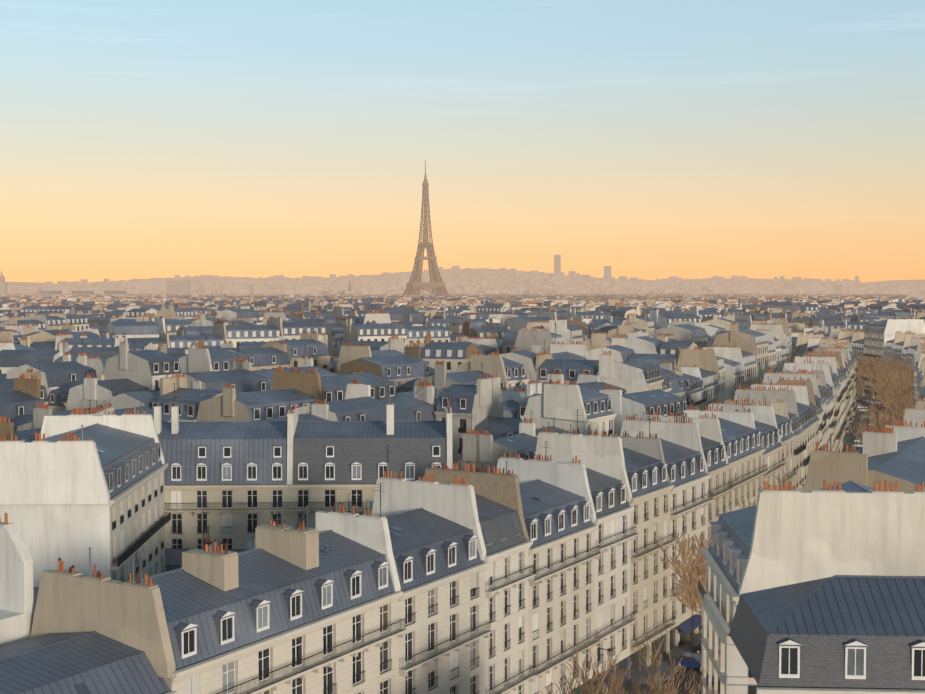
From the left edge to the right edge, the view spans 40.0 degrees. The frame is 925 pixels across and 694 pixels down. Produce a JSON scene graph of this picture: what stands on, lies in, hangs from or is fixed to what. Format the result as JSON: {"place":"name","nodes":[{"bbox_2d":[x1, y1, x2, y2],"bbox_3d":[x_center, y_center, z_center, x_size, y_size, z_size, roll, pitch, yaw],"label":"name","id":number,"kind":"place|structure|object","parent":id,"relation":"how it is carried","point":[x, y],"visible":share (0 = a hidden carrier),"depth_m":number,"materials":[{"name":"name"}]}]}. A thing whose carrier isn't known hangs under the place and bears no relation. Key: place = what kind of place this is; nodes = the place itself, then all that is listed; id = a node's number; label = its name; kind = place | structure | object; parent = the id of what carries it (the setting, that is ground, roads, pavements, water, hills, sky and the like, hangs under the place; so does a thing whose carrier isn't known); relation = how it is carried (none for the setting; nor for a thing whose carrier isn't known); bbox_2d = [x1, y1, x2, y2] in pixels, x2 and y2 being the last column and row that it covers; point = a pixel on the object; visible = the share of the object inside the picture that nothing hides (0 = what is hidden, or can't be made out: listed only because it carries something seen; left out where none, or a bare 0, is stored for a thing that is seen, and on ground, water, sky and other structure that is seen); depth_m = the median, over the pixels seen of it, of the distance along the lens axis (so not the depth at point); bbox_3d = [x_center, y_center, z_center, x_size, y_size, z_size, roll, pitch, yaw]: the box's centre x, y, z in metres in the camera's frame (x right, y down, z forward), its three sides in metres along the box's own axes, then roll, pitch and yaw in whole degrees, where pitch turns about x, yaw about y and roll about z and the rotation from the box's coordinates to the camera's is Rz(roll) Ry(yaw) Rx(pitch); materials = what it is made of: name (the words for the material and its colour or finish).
{"place":"outdoors","nodes":[
{"label":"outdoors","id":0,"kind":"place"},
{"bbox_2d":[0,0,924,283],"label":"sky","id":1,"kind":"structure","parent":0,"point":[140,139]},
{"bbox_2d":[7,274,924,293],"bbox_3d":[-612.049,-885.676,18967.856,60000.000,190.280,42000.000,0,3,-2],"label":"hills","id":2,"kind":"structure","parent":0,"point":[905,282],"depth_m":10825.95,"materials":[{"name":"stone"}]},
{"bbox_2d":[0,383,452,646],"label":"buildings","id":3,"kind":"structure","parent":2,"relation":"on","point":[112,490],"depth_m":152.62,"materials":[{"name":"stone"}]},
{"bbox_2d":[0,326,706,472],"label":"city buildings","id":4,"kind":"structure","parent":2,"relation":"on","point":[514,402],"depth_m":223.86,"materials":[{"name":"stone"}]},
{"bbox_2d":[0,394,797,693],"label":"apartment buildings","id":5,"kind":"structure","parent":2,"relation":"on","point":[514,575],"depth_m":114.05,"materials":[{"name":"stone"}]},
{"bbox_2d":[402,160,448,295],"bbox_3d":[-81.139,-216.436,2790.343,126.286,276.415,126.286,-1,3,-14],"label":"tower","id":6,"kind":"structure","parent":2,"relation":"on","point":[426,245],"depth_m":2780.68,"materials":[{"name":"metal"}]},
{"bbox_2d":[0,300,924,409],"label":"city buildings","id":7,"kind":"structure","parent":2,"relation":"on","point":[716,353],"depth_m":439.74,"materials":[{"name":"stone"}]},
{"bbox_2d":[0,255,924,299],"bbox_3d":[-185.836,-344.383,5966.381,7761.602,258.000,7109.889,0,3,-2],"label":"distant city","id":8,"kind":"object","parent":2,"relation":"on","point":[459,281],"visible":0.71,"depth_m":6105.83,"materials":[{"name":"stone"}]},
{"bbox_2d":[0,293,924,313],"bbox_3d":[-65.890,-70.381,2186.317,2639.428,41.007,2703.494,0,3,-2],"label":"distant city buildings","id":9,"kind":"structure","parent":2,"relation":"on","point":[786,303],"depth_m":1233.88,"materials":[{"name":"stone"}]},
{"bbox_2d":[725,335,858,490],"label":"apartment buildings","id":10,"kind":"structure","parent":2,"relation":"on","point":[812,395],"depth_m":264.33,"materials":[{"name":"stone"}]},
{"bbox_2d":[698,480,924,693],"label":"buildings","id":11,"kind":"structure","parent":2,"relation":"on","point":[817,591],"depth_m":90.55,"materials":[{"name":"stone"}]},
{"bbox_2d":[791,331,832,362],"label":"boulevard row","id":12,"kind":"object","parent":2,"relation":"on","point":[802,342],"visible":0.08,"depth_m":516.34,"materials":[{"name":"stone"}]},
{"bbox_2d":[722,316,924,402],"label":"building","id":13,"kind":"structure","parent":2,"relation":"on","point":[900,339],"depth_m":508.50,"materials":[{"name":"stone"}]},
{"bbox_2d":[801,351,924,491],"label":"building","id":14,"kind":"structure","parent":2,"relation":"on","point":[892,454],"depth_m":135.89,"materials":[{"name":"stone"}]},
{"bbox_2d":[608,396,885,693],"bbox_3d":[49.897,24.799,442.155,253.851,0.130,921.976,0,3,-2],"label":"boulevard road","id":15,"kind":"structure","parent":0,"point":[682,648],"depth_m":149.19,"materials":[{"name":"stone"}]},
{"bbox_2d":[540,635,717,693],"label":"tree","id":16,"kind":"object","parent":15,"relation":"on","point":[585,685],"visible":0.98,"depth_m":89.70,"materials":[{"name":"plant"}]},
{"bbox_2d":[653,533,709,614],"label":"street tree","id":17,"kind":"object","parent":15,"relation":"on","point":[692,596],"visible":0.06,"depth_m":127.36,"materials":[{"name":"plant"}]},
{"bbox_2d":[597,393,867,687],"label":"street lamps","id":18,"kind":"object","parent":15,"relation":"on","point":[609,650],"visible":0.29,"depth_m":153.55,"materials":[{"name":"metal"}]},
{"bbox_2d":[730,499,756,511],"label":"street tree","id":19,"kind":"object","parent":15,"relation":"on","point":[744,505],"depth_m":142.99,"materials":[{"name":"plant"}]},
{"bbox_2d":[632,396,882,693],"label":"cars","id":20,"kind":"object","parent":15,"relation":"on","point":[692,660],"visible":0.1,"depth_m":154.76,"materials":[{"name":"metal"}]},
{"bbox_2d":[775,471,802,489],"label":"street tree","id":21,"kind":"object","parent":15,"relation":"on","point":[784,479],"depth_m":169.24,"materials":[{"name":"plant"}]},
{"bbox_2d":[856,352,869,395],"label":"street tree","id":22,"kind":"object","parent":15,"relation":"on","point":[858,374],"visible":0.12,"depth_m":524.47,"materials":[{"name":"plant"}]},
{"bbox_2d":[858,354,879,398],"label":"street tree","id":23,"kind":"object","parent":15,"relation":"on","point":[863,364],"visible":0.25,"depth_m":509.53,"materials":[{"name":"plant"}]},
{"bbox_2d":[856,357,887,396],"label":"street tree","id":24,"kind":"object","parent":15,"relation":"on","point":[871,369],"visible":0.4,"depth_m":498.40,"materials":[{"name":"plant"}]},
{"bbox_2d":[848,417,903,443],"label":"street tree","id":25,"kind":"object","parent":15,"relation":"on","point":[864,428],"visible":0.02,"depth_m":254.23,"materials":[{"name":"plant"}]},
{"bbox_2d":[858,407,905,431],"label":"street tree","id":26,"kind":"object","parent":15,"relation":"on","point":[880,417],"visible":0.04,"depth_m":263.61,"materials":[{"name":"plant"}]},
{"bbox_2d":[868,416,898,431],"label":"street tree","id":27,"kind":"object","parent":15,"relation":"on","point":[882,425],"depth_m":240.96,"materials":[{"name":"plant"}]},
{"bbox_2d":[876,370,890,386],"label":"street tree","id":28,"kind":"object","parent":15,"relation":"on","point":[880,379],"visible":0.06,"depth_m":472.78,"materials":[{"name":"plant"}]},
{"bbox_2d":[872,355,897,389],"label":"street tree","id":29,"kind":"object","parent":15,"relation":"on","point":[884,362],"visible":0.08,"depth_m":485.86,"materials":[{"name":"plant"}]},
{"bbox_2d":[864,401,911,426],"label":"street tree","id":30,"kind":"object","parent":15,"relation":"on","point":[879,411],"visible":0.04,"depth_m":275.49,"materials":[{"name":"plant"}]},
{"bbox_2d":[865,400,910,420],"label":"street tree","id":31,"kind":"object","parent":15,"relation":"on","point":[875,407],"depth_m":323.69,"materials":[{"name":"plant"}]},
{"bbox_2d":[867,380,914,407],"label":"street tree","id":32,"kind":"object","parent":15,"relation":"on","point":[894,390],"visible":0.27,"depth_m":357.65,"materials":[{"name":"plant"}]},
{"bbox_2d":[874,359,909,381],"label":"street tree","id":33,"kind":"object","parent":15,"relation":"on","point":[894,370],"visible":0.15,"depth_m":458.48,"materials":[{"name":"plant"}]},
{"bbox_2d":[877,363,912,377],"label":"street tree","id":34,"kind":"object","parent":15,"relation":"on","point":[897,368],"visible":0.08,"depth_m":445.45,"materials":[{"name":"plant"}]},
{"bbox_2d":[878,389,913,409],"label":"street tree","id":35,"kind":"object","parent":15,"relation":"on","point":[901,398],"visible":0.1,"depth_m":349.69,"materials":[{"name":"plant"}]},
{"bbox_2d":[881,375,912,395],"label":"street tree","id":36,"kind":"object","parent":15,"relation":"on","point":[887,383],"visible":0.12,"depth_m":382.84,"materials":[{"name":"plant"}]},
{"bbox_2d":[883,372,913,395],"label":"street tree","id":37,"kind":"object","parent":15,"relation":"on","point":[907,374],"depth_m":417.62,"materials":[{"name":"plant"}]},
{"bbox_2d":[887,370,912,381],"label":"street tree","id":38,"kind":"object","parent":15,"relation":"on","point":[897,372],"visible":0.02,"depth_m":436.69,"materials":[{"name":"plant"}]},
{"bbox_2d":[887,399,913,409],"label":"street tree","id":39,"kind":"object","parent":15,"relation":"on","point":[902,404],"visible":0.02,"depth_m":333.08,"materials":[{"name":"plant"}]},
{"bbox_2d":[888,402,913,423],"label":"street tree","id":40,"kind":"object","parent":15,"relation":"on","point":[894,404],"visible":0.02,"depth_m":309.27,"materials":[{"name":"plant"}]},
{"bbox_2d":[889,369,913,389],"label":"street tree","id":41,"kind":"object","parent":15,"relation":"on","point":[894,379],"visible":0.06,"depth_m":393.36,"materials":[{"name":"plant"}]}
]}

